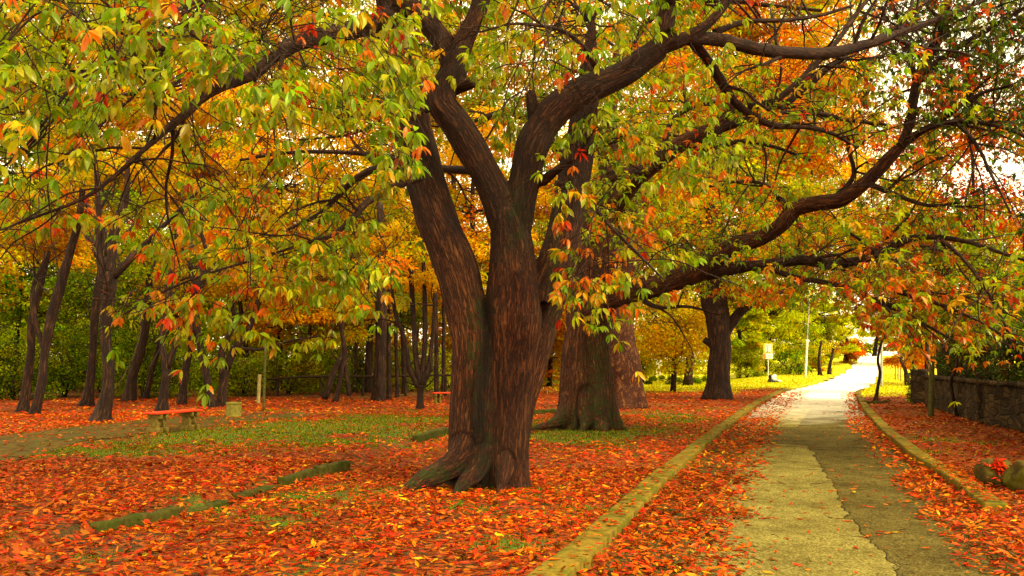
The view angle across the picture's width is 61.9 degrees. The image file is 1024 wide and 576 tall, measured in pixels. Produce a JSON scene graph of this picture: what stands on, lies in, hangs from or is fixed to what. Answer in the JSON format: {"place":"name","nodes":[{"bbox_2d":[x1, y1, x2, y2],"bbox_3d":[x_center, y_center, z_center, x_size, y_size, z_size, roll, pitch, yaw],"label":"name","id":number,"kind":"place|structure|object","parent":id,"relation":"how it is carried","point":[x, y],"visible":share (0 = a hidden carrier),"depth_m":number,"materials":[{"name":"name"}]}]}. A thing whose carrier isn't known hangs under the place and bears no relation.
{"place":"outdoors","nodes":[
{"label":"outdoors","id":0,"kind":"place"},
{"bbox_2d":[0,414,306,461],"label":"path","id":1,"kind":"structure","parent":0,"point":[31,446],"depth_m":17.65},
{"bbox_2d":[144,409,202,432],"bbox_3d":[-7.410,2.918,18.705,0.405,0.464,1.414,-2,-5,20],"label":"park bench","id":2,"kind":"object","parent":1,"relation":"on","point":[159,418],"visible":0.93,"depth_m":18.39,"materials":[{"name":"red paint"}]},
{"bbox_2d":[0,356,1023,575],"bbox_3d":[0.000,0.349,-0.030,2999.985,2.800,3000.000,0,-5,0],"label":"ground","id":3,"kind":"structure","parent":0,"point":[63,528],"depth_m":10.58,"materials":[{"name":"plant"}]},
{"bbox_2d":[0,314,24,396],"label":"bush","id":4,"kind":"object","parent":3,"relation":"on","point":[5,326],"visible":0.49,"depth_m":38.35,"materials":[{"name":"green plant"}]},
{"bbox_2d":[0,264,27,312],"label":"woodland tree","id":5,"kind":"object","parent":3,"relation":"on","point":[8,269],"visible":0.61,"depth_m":44.90,"materials":[{"name":"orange plant"}]},
{"bbox_2d":[0,258,50,382],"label":"woodland tree","id":6,"kind":"object","parent":3,"relation":"on","point":[16,325],"visible":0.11,"depth_m":51.11,"materials":[{"name":"brown plant"}]},
{"bbox_2d":[0,335,65,399],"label":"bush","id":7,"kind":"object","parent":3,"relation":"on","point":[5,352],"visible":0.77,"depth_m":36.64,"materials":[{"name":"green plant"}]},
{"bbox_2d":[0,196,96,412],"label":"woodland tree","id":8,"kind":"object","parent":3,"relation":"on","point":[24,400],"visible":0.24,"depth_m":27.56,"materials":[{"name":"orange plant"}]},
{"bbox_2d":[0,36,105,313],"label":"distant tree","id":9,"kind":"object","parent":3,"relation":"on","point":[7,284],"visible":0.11,"depth_m":47.15,"materials":[{"name":"orange plant"}]},
{"bbox_2d":[0,159,123,414],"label":"woodland tree","id":10,"kind":"object","parent":3,"relation":"on","point":[71,241],"visible":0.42,"depth_m":25.83,"materials":[{"name":"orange plant"}]},
{"bbox_2d":[16,312,116,396],"bbox_3d":[-20.861,3.161,39.893,4.449,4.084,2.984,0,-5,0],"label":"bush","id":11,"kind":"object","parent":3,"relation":"on","point":[78,338],"visible":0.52,"depth_m":39.61,"materials":[{"name":"green plant"}]},
{"bbox_2d":[0,180,175,405],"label":"woodland tree","id":12,"kind":"object","parent":3,"relation":"on","point":[87,398],"visible":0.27,"depth_m":34.73,"materials":[{"name":"orange plant"}]},
{"bbox_2d":[0,84,179,390],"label":"distant tree","id":13,"kind":"object","parent":3,"relation":"on","point":[11,317],"visible":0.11,"depth_m":48.13,"materials":[{"name":"orange plant"}]},
{"bbox_2d":[1,0,182,330],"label":"distant tree","id":14,"kind":"object","parent":3,"relation":"on","point":[59,37],"visible":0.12,"depth_m":64.73,"materials":[{"name":"orange plant"}]},
{"bbox_2d":[52,281,152,392],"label":"bush","id":15,"kind":"object","parent":3,"relation":"on","point":[75,301],"visible":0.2,"depth_m":45.70,"materials":[{"name":"green plant"}]},
{"bbox_2d":[49,206,189,401],"bbox_3d":[-18.101,0.466,39.805,7.441,9.573,8.739,0,-5,0],"label":"woodland tree","id":16,"kind":"object","parent":3,"relation":"on","point":[130,392],"visible":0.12,"depth_m":35.89,"materials":[{"name":"orange plant"}]},
{"bbox_2d":[19,80,226,422],"bbox_3d":[-11.226,-1.140,24.880,5.744,9.971,8.775,4,-6,-35],"label":"woodland tree","id":17,"kind":"object","parent":3,"relation":"on","point":[109,273],"visible":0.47,"depth_m":21.98,"materials":[{"name":"orange plant"}]},
{"bbox_2d":[88,506,182,532],"bbox_3d":[-3.773,2.383,8.615,0.157,0.224,1.148,-2,-5,22],"label":"edging stone","id":18,"kind":"object","parent":3,"relation":"on","point":[134,519],"visible":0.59,"depth_m":8.52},
{"bbox_2d":[111,325,188,397],"bbox_3d":[-16.992,3.485,39.751,4.000,3.644,2.819,0,-5,0],"label":"bush","id":19,"kind":"object","parent":3,"relation":"on","point":[141,378],"visible":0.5,"depth_m":39.56,"materials":[{"name":"green plant"}]},
{"bbox_2d":[116,224,205,398],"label":"woodland tree","id":20,"kind":"object","parent":3,"relation":"on","point":[146,394],"visible":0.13,"depth_m":38.00,"materials":[{"name":"orange plant"}]},
{"bbox_2d":[53,51,287,388],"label":"distant tree","id":21,"kind":"object","parent":3,"relation":"on","point":[198,116],"visible":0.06,"depth_m":47.94,"materials":[{"name":"orange plant"}]},
{"bbox_2d":[144,345,225,395],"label":"bush","id":22,"kind":"object","parent":3,"relation":"on","point":[192,385],"visible":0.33,"depth_m":41.67,"materials":[{"name":"green plant"}]},
{"bbox_2d":[130,129,272,415],"bbox_3d":[-10.294,-0.638,26.655,4.992,9.232,6.675,0,-5,0],"label":"woodland tree","id":23,"kind":"object","parent":3,"relation":"on","point":[162,404],"visible":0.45,"depth_m":26.51,"materials":[{"name":"orange plant"}]},
{"bbox_2d":[187,500,234,512],"bbox_3d":[-3.411,2.493,9.592,0.169,0.155,0.832,-2,-5,17],"label":"edging stone","id":24,"kind":"object","parent":3,"relation":"on","point":[211,504],"visible":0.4,"depth_m":9.59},
{"bbox_2d":[144,218,281,404],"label":"woodland tree","id":25,"kind":"object","parent":3,"relation":"on","point":[182,394],"visible":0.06,"depth_m":32.92,"materials":[{"name":"orange plant"}]},
{"bbox_2d":[157,200,283,407],"bbox_3d":[-12.426,0.388,34.000,5.405,8.709,8.078,0,-5,0],"label":"woodland tree","id":26,"kind":"object","parent":3,"relation":"on","point":[206,376],"visible":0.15,"depth_m":33.43,"materials":[{"name":"orange plant"}]},
{"bbox_2d":[226,402,241,415],"bbox_3d":[-8.059,3.519,24.721,0.456,0.425,0.456,0,-5,0],"label":"litter bin","id":27,"kind":"object","parent":3,"relation":"on","point":[233,408],"visible":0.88,"depth_m":24.54,"materials":[{"name":"concrete"}]},
{"bbox_2d":[86,0,383,384],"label":"distant tree","id":28,"kind":"object","parent":3,"relation":"on","point":[267,12],"visible":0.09,"depth_m":61.55,"materials":[{"name":"orange plant"}]},
{"bbox_2d":[215,270,264,391],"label":"woodland tree","id":29,"kind":"object","parent":3,"relation":"on","point":[240,307],"visible":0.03,"depth_m":47.89,"materials":[{"name":"brown plant"}]},
{"bbox_2d":[203,349,284,396],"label":"bush","id":30,"kind":"object","parent":3,"relation":"on","point":[243,389],"visible":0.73,"depth_m":41.48,"materials":[{"name":"green plant"}]},
{"bbox_2d":[232,484,281,500],"bbox_3d":[-3.154,2.562,10.557,0.157,0.184,0.956,-1,-5,15],"label":"edging stone","id":31,"kind":"object","parent":3,"relation":"on","point":[250,493],"visible":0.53,"depth_m":10.38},
{"bbox_2d":[147,73,368,390],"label":"distant tree","id":32,"kind":"object","parent":3,"relation":"on","point":[278,332],"visible":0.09,"depth_m":48.41,"materials":[{"name":"orange plant"}]},
{"bbox_2d":[256,374,261,403],"bbox_3d":[-10.099,4.081,34.043,0.179,1.266,0.143,0,-5,0],"label":"wooden post","id":33,"kind":"object","parent":3,"relation":"on","point":[258,389],"visible":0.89,"depth_m":33.99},
{"bbox_2d":[262,345,266,410],"bbox_3d":[-8.026,2.951,27.668,0.098,2.267,0.083,0,-5,0],"label":"wooden post","id":34,"kind":"object","parent":3,"relation":"on","point":[264,380],"visible":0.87,"depth_m":27.64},
{"bbox_2d":[174,227,355,406],"bbox_3d":[-9.298,1.178,33.494,7.004,6.959,7.711,3,-6,-28],"label":"woodland tree","id":35,"kind":"object","parent":3,"relation":"on","point":[222,398],"visible":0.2,"depth_m":31.71,"materials":[{"name":"orange plant"}]},
{"bbox_2d":[246,345,328,394],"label":"bush","id":36,"kind":"object","parent":3,"relation":"on","point":[295,385],"visible":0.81,"depth_m":42.53,"materials":[{"name":"green plant"}]},
{"bbox_2d":[277,468,318,486],"bbox_3d":[-2.876,2.579,11.462,0.166,0.238,0.912,-1,-5,15],"label":"edging stone","id":37,"kind":"object","parent":3,"relation":"on","point":[298,475],"visible":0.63,"depth_m":11.33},
{"bbox_2d":[292,348,359,392],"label":"bush","id":38,"kind":"object","parent":3,"relation":"on","point":[328,357],"visible":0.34,"depth_m":45.51,"materials":[{"name":"green plant"}]},
{"bbox_2d":[314,460,350,477],"bbox_3d":[-2.600,2.657,12.331,0.176,0.292,0.878,-2,-5,19],"label":"edging stone","id":39,"kind":"object","parent":3,"relation":"on","point":[335,467],"visible":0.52,"depth_m":12.27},
{"bbox_2d":[261,259,407,402],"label":"woodland tree","id":40,"kind":"object","parent":3,"relation":"on","point":[320,316],"visible":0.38,"depth_m":35.64,"materials":[{"name":"orange plant"}]},
{"bbox_2d":[316,243,358,391],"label":"woodland tree","id":41,"kind":"object","parent":3,"relation":"on","point":[355,363],"visible":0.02,"depth_m":45.75,"materials":[{"name":"brown plant"}]},
{"bbox_2d":[266,374,450,396],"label":"rail fence","id":42,"kind":"object","parent":3,"relation":"on","point":[320,377],"visible":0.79,"depth_m":40.77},
{"bbox_2d":[332,342,394,391],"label":"bush","id":43,"kind":"object","parent":3,"relation":"on","point":[361,370],"visible":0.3,"depth_m":46.67,"materials":[{"name":"green plant"}]},
{"bbox_2d":[328,243,406,400],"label":"woodland tree","id":44,"kind":"object","parent":3,"relation":"on","point":[374,371],"visible":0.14,"depth_m":36.39,"materials":[{"name":"brown plant"}]},
{"bbox_2d":[257,90,478,392],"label":"distant tree","id":45,"kind":"object","parent":3,"relation":"on","point":[362,160],"visible":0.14,"depth_m":44.87,"materials":[{"name":"orange plant"}]},
{"bbox_2d":[324,174,461,400],"bbox_3d":[-5.623,-0.126,39.181,6.674,10.541,7.628,0,-5,0],"label":"woodland tree","id":46,"kind":"object","parent":3,"relation":"on","point":[380,391],"visible":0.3,"depth_m":36.33,"materials":[{"name":"orange plant"}]},
{"bbox_2d":[361,203,430,399],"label":"woodland tree","id":47,"kind":"object","parent":3,"relation":"on","point":[388,383],"visible":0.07,"depth_m":37.35,"materials":[{"name":"brown plant"}]},
{"bbox_2d":[371,265,431,397],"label":"woodland tree","id":48,"kind":"object","parent":3,"relation":"on","point":[408,322],"visible":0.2,"depth_m":40.29,"materials":[{"name":"brown plant"}]},
{"bbox_2d":[387,264,427,393],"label":"woodland tree","id":49,"kind":"object","parent":3,"relation":"on","point":[403,365],"depth_m":44.73,"materials":[{"name":"brown plant"}]},
{"bbox_2d":[386,342,449,391],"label":"bush","id":50,"kind":"object","parent":3,"relation":"on","point":[411,387],"visible":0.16,"depth_m":47.51,"materials":[{"name":"green plant"}]},
{"bbox_2d":[351,218,487,409],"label":"woodland tree","id":51,"kind":"object","parent":3,"relation":"on","point":[413,283],"visible":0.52,"depth_m":29.09,"materials":[{"name":"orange plant"}]},
{"bbox_2d":[412,427,447,443],"bbox_3d":[-1.750,3.211,18.470,0.178,0.276,2.287,-1,-5,11],"label":"edging stone","id":52,"kind":"object","parent":3,"relation":"on","point":[424,436],"visible":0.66,"depth_m":18.17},
{"bbox_2d":[421,342,451,390],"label":"bush","id":53,"kind":"object","parent":3,"relation":"on","point":[449,381],"visible":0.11,"depth_m":49.42,"materials":[{"name":"green plant"}]},
{"bbox_2d":[406,245,477,391],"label":"woodland tree","id":54,"kind":"object","parent":3,"relation":"on","point":[443,344],"visible":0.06,"depth_m":43.84,"materials":[{"name":"brown plant"}]},
{"bbox_2d":[418,231,479,400],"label":"woodland tree","id":55,"kind":"object","parent":3,"relation":"on","point":[437,296],"visible":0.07,"depth_m":35.90,"materials":[{"name":"brown plant"}]},
{"bbox_2d":[323,0,593,193],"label":"distant tree","id":56,"kind":"object","parent":3,"relation":"on","point":[507,69],"visible":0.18,"depth_m":66.06,"materials":[{"name":"orange plant"}]},
{"bbox_2d":[403,72,574,349],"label":"distant tree","id":57,"kind":"object","parent":3,"relation":"on","point":[482,251],"visible":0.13,"depth_m":51.39,"materials":[{"name":"orange plant"}]},
{"bbox_2d":[0,0,997,493],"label":"chestnut tree","id":58,"kind":"object","parent":3,"relation":"on","point":[506,326],"visible":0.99,"depth_m":10.43,"materials":[{"name":"green plant"}]},
{"bbox_2d":[0,0,1022,387],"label":"distant wood","id":59,"kind":"object","parent":3,"relation":"on","point":[554,372],"visible":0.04,"depth_m":70.11,"materials":[{"name":"green plant"}]},
{"bbox_2d":[0,384,1023,575],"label":"fallen leaves","id":60,"kind":"object","parent":3,"relation":"on","point":[907,478],"visible":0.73,"depth_m":10.10,"materials":[{"name":"orange plant"}]},
{"bbox_2d":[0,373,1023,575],"bbox_3d":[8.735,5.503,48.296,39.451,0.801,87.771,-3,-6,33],"label":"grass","id":61,"kind":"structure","parent":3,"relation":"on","point":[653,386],"depth_m":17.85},
{"bbox_2d":[546,291,569,386],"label":"distant tree","id":62,"kind":"object","parent":3,"relation":"on","point":[557,349],"visible":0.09,"depth_m":57.00,"materials":[{"name":"brown plant"}]},
{"bbox_2d":[531,106,664,308],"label":"distant tree","id":63,"kind":"object","parent":3,"relation":"on","point":[544,217],"depth_m":54.61,"materials":[{"name":"orange plant"}]},
{"bbox_2d":[537,105,727,409],"bbox_3d":[4.868,-1.315,33.851,7.931,12.064,8.335,0,-5,0],"label":"plane tree","id":64,"kind":"object","parent":3,"relation":"on","point":[629,393],"visible":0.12,"depth_m":29.91,"materials":[{"name":"orange plant"}]},
{"bbox_2d":[639,353,657,382],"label":"bush","id":65,"kind":"object","parent":3,"relation":"on","point":[646,366],"visible":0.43,"depth_m":65.30,"materials":[{"name":"green plant"}]},
{"bbox_2d":[527,389,785,575],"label":"kerb","id":66,"kind":"structure","parent":3,"relation":"on","point":[608,533],"depth_m":8.77,"materials":[{"name":"concrete"}]},
{"bbox_2d":[644,375,706,384],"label":"hedge","id":67,"kind":"object","parent":3,"relation":"on","point":[679,380],"visible":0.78,"depth_m":61.47,"materials":[{"name":"green plant"}]},
{"bbox_2d":[634,285,746,391],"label":"distant tree","id":68,"kind":"object","parent":3,"relation":"on","point":[660,339],"visible":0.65,"depth_m":45.05,"materials":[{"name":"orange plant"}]},
{"bbox_2d":[369,0,1023,431],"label":"chestnut tree","id":69,"kind":"object","parent":3,"relation":"on","point":[587,398],"visible":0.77,"depth_m":17.32,"materials":[{"name":"orange plant"}]},
{"bbox_2d":[598,23,803,385],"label":"distant tree","id":70,"kind":"object","parent":3,"relation":"on","point":[688,379],"visible":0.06,"depth_m":59.42,"materials":[{"name":"orange plant"}]},
{"bbox_2d":[620,115,812,399],"bbox_3d":[8.720,-1.263,39.089,10.514,12.745,9.752,-4,-7,41],"label":"roadside tree","id":71,"kind":"object","parent":3,"relation":"on","point":[718,383],"visible":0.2,"depth_m":36.91,"materials":[{"name":"orange plant"}]},
{"bbox_2d":[703,282,773,377],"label":"distant tree","id":72,"kind":"object","parent":3,"relation":"on","point":[753,341],"visible":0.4,"depth_m":76.13,"materials":[{"name":"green plant"}]},
{"bbox_2d":[611,0,873,93],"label":"distant tree","id":73,"kind":"object","parent":3,"relation":"on","point":[764,12],"visible":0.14,"depth_m":70.46,"materials":[{"name":"orange plant"}]},
{"bbox_2d":[730,346,767,377],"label":"bush","id":74,"kind":"object","parent":3,"relation":"on","point":[739,358],"visible":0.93,"depth_m":75.54,"materials":[{"name":"green plant"}]},
{"bbox_2d":[750,351,777,374],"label":"bush","id":75,"kind":"object","parent":3,"relation":"on","point":[764,366],"visible":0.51,"depth_m":77.77,"materials":[{"name":"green plant"}]},
{"bbox_2d":[763,344,772,378],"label":"road sign","id":76,"kind":"object","parent":3,"relation":"on","point":[767,348],"visible":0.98,"depth_m":65.72,"materials":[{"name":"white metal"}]},
{"bbox_2d":[732,279,826,370],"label":"distant tree","id":77,"kind":"object","parent":3,"relation":"on","point":[785,332],"visible":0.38,"depth_m":82.31,"materials":[{"name":"yellow plant"}]},
{"bbox_2d":[769,351,807,374],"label":"bush","id":78,"kind":"object","parent":3,"relation":"on","point":[786,370],"visible":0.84,"depth_m":75.59,"materials":[{"name":"green plant"}]},
{"bbox_2d":[693,28,895,271],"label":"distant tree","id":79,"kind":"object","parent":3,"relation":"on","point":[816,160],"visible":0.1,"depth_m":60.59,"materials":[{"name":"orange plant"}]},
{"bbox_2d":[786,354,812,374],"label":"bush","id":80,"kind":"object","parent":3,"relation":"on","point":[799,367],"visible":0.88,"depth_m":73.57,"materials":[{"name":"green plant"}]},
{"bbox_2d":[804,285,816,376],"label":"lamp post","id":81,"kind":"object","parent":3,"relation":"on","point":[805,369],"visible":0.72,"depth_m":69.76,"materials":[{"name":"white metal"}]},
{"bbox_2d":[807,353,833,371],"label":"bush","id":82,"kind":"object","parent":3,"relation":"on","point":[814,358],"visible":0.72,"depth_m":79.33,"materials":[{"name":"green plant"}]},
{"bbox_2d":[782,291,860,364],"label":"distant tree","id":83,"kind":"object","parent":3,"relation":"on","point":[831,324],"visible":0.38,"depth_m":89.92,"materials":[{"name":"yellow plant"}]},
{"bbox_2d":[805,335,839,375],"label":"sapling","id":84,"kind":"object","parent":3,"relation":"on","point":[821,349],"visible":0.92,"depth_m":74.91,"materials":[{"name":"yellow plant"}]},
{"bbox_2d":[821,338,846,374],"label":"sapling","id":85,"kind":"object","parent":3,"relation":"on","point":[831,357],"visible":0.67,"depth_m":75.11,"materials":[{"name":"yellow plant"}]},
{"bbox_2d":[747,122,937,368],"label":"distant tree","id":86,"kind":"object","parent":3,"relation":"on","point":[811,184],"visible":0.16,"depth_m":47.63,"materials":[{"name":"orange plant"}]},
{"bbox_2d":[829,311,867,363],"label":"distant tree","id":87,"kind":"object","parent":3,"relation":"on","point":[851,356],"visible":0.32,"depth_m":94.11,"materials":[{"name":"orange plant"}]},
{"bbox_2d":[843,312,909,355],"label":"distant tree","id":88,"kind":"object","parent":3,"relation":"on","point":[875,343],"visible":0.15,"depth_m":139.37,"materials":[{"name":"orange plant"}]},
{"bbox_2d":[872,310,909,401],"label":"sapling","id":89,"kind":"object","parent":3,"relation":"on","point":[876,395],"visible":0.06,"depth_m":33.96,"materials":[{"name":"brown plant"}]},
{"bbox_2d":[891,351,924,385],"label":"sapling","id":90,"kind":"object","parent":3,"relation":"on","point":[904,369],"visible":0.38,"depth_m":57.09,"materials":[{"name":"brown plant"}]},
{"bbox_2d":[883,328,936,369],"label":"distant tree","id":91,"kind":"object","parent":3,"relation":"on","point":[889,361],"visible":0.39,"depth_m":59.09,"materials":[{"name":"orange plant"}]},
{"bbox_2d":[855,389,1007,510],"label":"kerb","id":92,"kind":"structure","parent":3,"relation":"on","point":[906,445],"depth_m":13.59,"materials":[{"name":"concrete"}]},
{"bbox_2d":[928,356,934,418],"bbox_3d":[12.239,2.950,24.901,0.275,1.920,0.150,0,-5,0],"label":"wooden post","id":93,"kind":"object","parent":3,"relation":"on","point":[931,401],"visible":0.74,"depth_m":24.84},
{"bbox_2d":[842,160,1023,336],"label":"distant tree","id":94,"kind":"object","parent":3,"relation":"on","point":[1016,239],"visible":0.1,"depth_m":33.01,"materials":[{"name":"orange plant"}]},
{"bbox_2d":[867,66,1023,265],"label":"distant tree","id":95,"kind":"object","parent":3,"relation":"on","point":[960,142],"visible":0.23,"depth_m":30.86,"materials":[{"name":"orange plant"}]},
{"bbox_2d":[926,310,982,416],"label":"sapling","id":96,"kind":"object","parent":3,"relation":"on","point":[956,413],"visible":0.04,"depth_m":25.10,"materials":[{"name":"brown plant"}]},
{"bbox_2d":[910,369,1023,432],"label":"stone wall","id":97,"kind":"structure","parent":3,"relation":"on","point":[986,401],"depth_m":22.31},
{"bbox_2d":[914,171,1023,360],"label":"distant tree","id":98,"kind":"object","parent":3,"relation":"on","point":[1018,286],"visible":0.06,"depth_m":26.30,"materials":[{"name":"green plant"}]},
{"bbox_2d":[927,288,1023,386],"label":"ivy hedge","id":99,"kind":"object","parent":3,"relation":"on","point":[1013,376],"visible":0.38,"depth_m":22.31,"materials":[{"name":"green plant"}]},
{"bbox_2d":[936,334,1023,379],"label":"picket fence","id":100,"kind":"object","parent":3,"relation":"on","point":[945,352],"visible":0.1,"depth_m":24.73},
{"bbox_2d":[973,458,1011,487],"bbox_3d":[6.364,2.469,11.228,0.472,0.458,0.509,0,-5,0],"label":"boulder","id":101,"kind":"object","parent":3,"relation":"on","point":[981,471],"visible":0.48,"depth_m":11.14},
{"bbox_2d":[977,456,1011,481],"bbox_3d":[6.309,2.345,11.124,0.433,0.313,0.417,-2,-5,24],"label":"leaf pile","id":102,"kind":"object","parent":101,"relation":"on","point":[998,464],"visible":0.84,"depth_m":11.10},
{"bbox_2d":[1002,460,1023,493],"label":"boulder","id":103,"kind":"object","parent":3,"relation":"on","point":[1013,477],"visible":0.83,"depth_m":10.66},
{"bbox_2d":[0,0,1023,363],"label":"sky","id":104,"kind":"structure","parent":0,"point":[1016,167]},
{"bbox_2d":[594,356,1023,575],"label":"road","id":105,"kind":"structure","parent":0,"point":[817,421],"depth_m":11.07,"materials":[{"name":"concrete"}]},
{"bbox_2d":[48,459,747,575],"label":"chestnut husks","id":106,"kind":"object","parent":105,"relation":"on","point":[744,511],"visible":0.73,"depth_m":8.52,"materials":[{"name":"orange plant"}]},
{"bbox_2d":[756,396,811,426],"bbox_3d":[10.931,4.597,33.166,1.436,0.009,23.463,-2,-5,20],"label":"road patch","id":107,"kind":"object","parent":105,"relation":"on","point":[798,413],"visible":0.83,"depth_m":28.51,"materials":[{"name":"concrete"}]},
{"bbox_2d":[681,444,900,575],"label":"road patch","id":108,"kind":"object","parent":105,"relation":"on","point":[817,546],"visible":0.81,"depth_m":8.68,"materials":[{"name":"concrete"}]},
{"bbox_2d":[804,445,899,575],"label":"road crack","id":109,"kind":"object","parent":105,"relation":"on","point":[854,521],"visible":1,"depth_m":8.78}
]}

